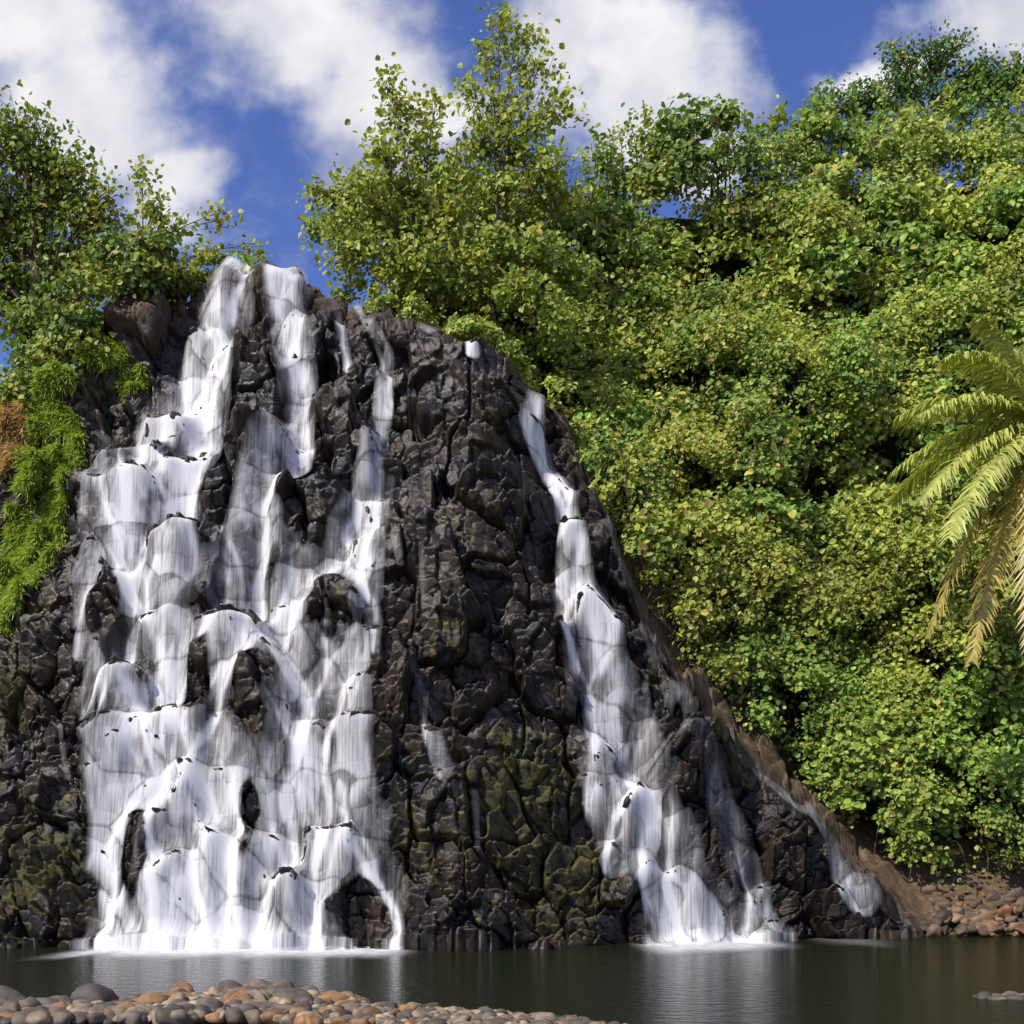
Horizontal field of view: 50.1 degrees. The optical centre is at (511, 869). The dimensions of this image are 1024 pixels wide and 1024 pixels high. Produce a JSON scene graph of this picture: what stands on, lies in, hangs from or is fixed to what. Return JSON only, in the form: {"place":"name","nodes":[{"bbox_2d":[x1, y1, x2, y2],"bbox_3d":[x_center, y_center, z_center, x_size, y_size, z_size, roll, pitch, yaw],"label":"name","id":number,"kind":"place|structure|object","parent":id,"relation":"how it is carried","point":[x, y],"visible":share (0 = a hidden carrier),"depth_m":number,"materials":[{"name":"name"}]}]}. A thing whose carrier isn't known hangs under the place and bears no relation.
{"place":"outdoors","nodes":[
{"label":"outdoors","id":0,"kind":"place"},
{"bbox_2d":[0,260,1023,951],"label":"basalt cliff","id":1,"kind":"structure","parent":0,"point":[476,826],"depth_m":37.76,"materials":[{"name":"black stone"}]},
{"bbox_2d":[0,79,139,368],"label":"broadleaf tree","id":2,"kind":"object","parent":1,"relation":"on","point":[23,230],"visible":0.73,"depth_m":46.71,"materials":[{"name":"green plant"}]},
{"bbox_2d":[0,336,152,641],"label":"grass bank","id":3,"kind":"structure","parent":1,"relation":"on","point":[23,432],"depth_m":40.70,"materials":[{"name":"green plant"}]},
{"bbox_2d":[0,220,205,409],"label":"undergrowth shrubs","id":4,"kind":"object","parent":1,"relation":"on","point":[145,264],"visible":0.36,"depth_m":42.12,"materials":[{"name":"green plant"}]},
{"bbox_2d":[104,154,272,295],"bbox_3d":[-13.508,-24.662,44.906,7.350,9.192,2.321,0,0,0],"label":"slender tree","id":5,"kind":"object","parent":1,"relation":"on","point":[158,221],"visible":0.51,"depth_m":44.86,"materials":[{"name":"green plant"}]},
{"bbox_2d":[163,238,620,514],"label":"rim plants","id":6,"kind":"object","parent":1,"relation":"on","point":[464,329],"visible":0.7,"depth_m":43.46,"materials":[{"name":"green plant"}]},
{"bbox_2d":[75,257,861,950],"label":"waterfall","id":7,"kind":"structure","parent":1,"relation":"on","point":[229,923],"depth_m":36.18,"materials":[{"name":"liquid"}]},
{"bbox_2d":[411,200,622,358],"bbox_3d":[0.342,-24.970,46.657,9.206,6.930,4.644,0,0,-10],"label":"sapling","id":8,"kind":"object","parent":1,"relation":"on","point":[511,244],"visible":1,"depth_m":46.52,"materials":[{"name":"green plant"}]},
{"bbox_2d":[445,1,592,349],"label":"tall hibiscus tree","id":9,"kind":"object","parent":1,"relation":"on","point":[499,189],"visible":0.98,"depth_m":48.87,"materials":[{"name":"green plant"}]},
{"bbox_2d":[886,312,1023,669],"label":"coconut palm","id":10,"kind":"object","parent":1,"relation":"on","point":[994,440],"visible":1,"depth_m":36.03,"materials":[{"name":"green plant"}]},
{"bbox_2d":[919,882,1023,936],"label":"shore boulders","id":11,"kind":"object","parent":1,"relation":"on","point":[981,919],"visible":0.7,"depth_m":40.53,"materials":[{"name":"stone"}]},
{"bbox_2d":[0,935,1023,1023],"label":"pool water","id":12,"kind":"structure","parent":0,"point":[934,980],"depth_m":24.82,"materials":[{"name":"liquid"}]},
{"bbox_2d":[973,991,1023,999],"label":"stone bar","id":13,"kind":"object","parent":12,"relation":"in","point":[1006,995],"visible":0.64,"depth_m":20.55,"materials":[{"name":"grey stone"}]},
{"bbox_2d":[0,0,1023,390],"label":"sky","id":14,"kind":"structure","parent":0,"point":[239,102],"materials":[{"name":"blue"}]},
{"bbox_2d":[388,186,1023,849],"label":"hillside","id":15,"kind":"structure","parent":0,"point":[722,268],"depth_m":52.00,"materials":[{"name":"green plant"}]},
{"bbox_2d":[295,52,500,319],"bbox_3d":[-4.736,-28.487,47.374,8.771,14.167,5.182,0,0,-29],"label":"hibiscus tree","id":16,"kind":"object","parent":15,"relation":"on","point":[444,214],"visible":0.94,"depth_m":47.32,"materials":[{"name":"green plant"}]},
{"bbox_2d":[296,63,1023,890],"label":"jungle foliage","id":17,"kind":"object","parent":15,"relation":"on","point":[866,365],"visible":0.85,"depth_m":47.59,"materials":[{"name":"green plant"}]},
{"bbox_2d":[825,19,1023,180],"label":"rain tree","id":18,"kind":"object","parent":15,"relation":"on","point":[930,76],"visible":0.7,"depth_m":61.61,"materials":[{"name":"green plant"}]},
{"bbox_3d":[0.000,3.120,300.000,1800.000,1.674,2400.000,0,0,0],"label":"ground","id":19,"kind":"structure","parent":0,"visible":0},
{"bbox_2d":[0,978,626,1023],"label":"river stones","id":20,"kind":"object","parent":19,"relation":"on","point":[257,1001],"visible":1,"depth_m":16.73,"materials":[{"name":"brown stone"}]}
]}

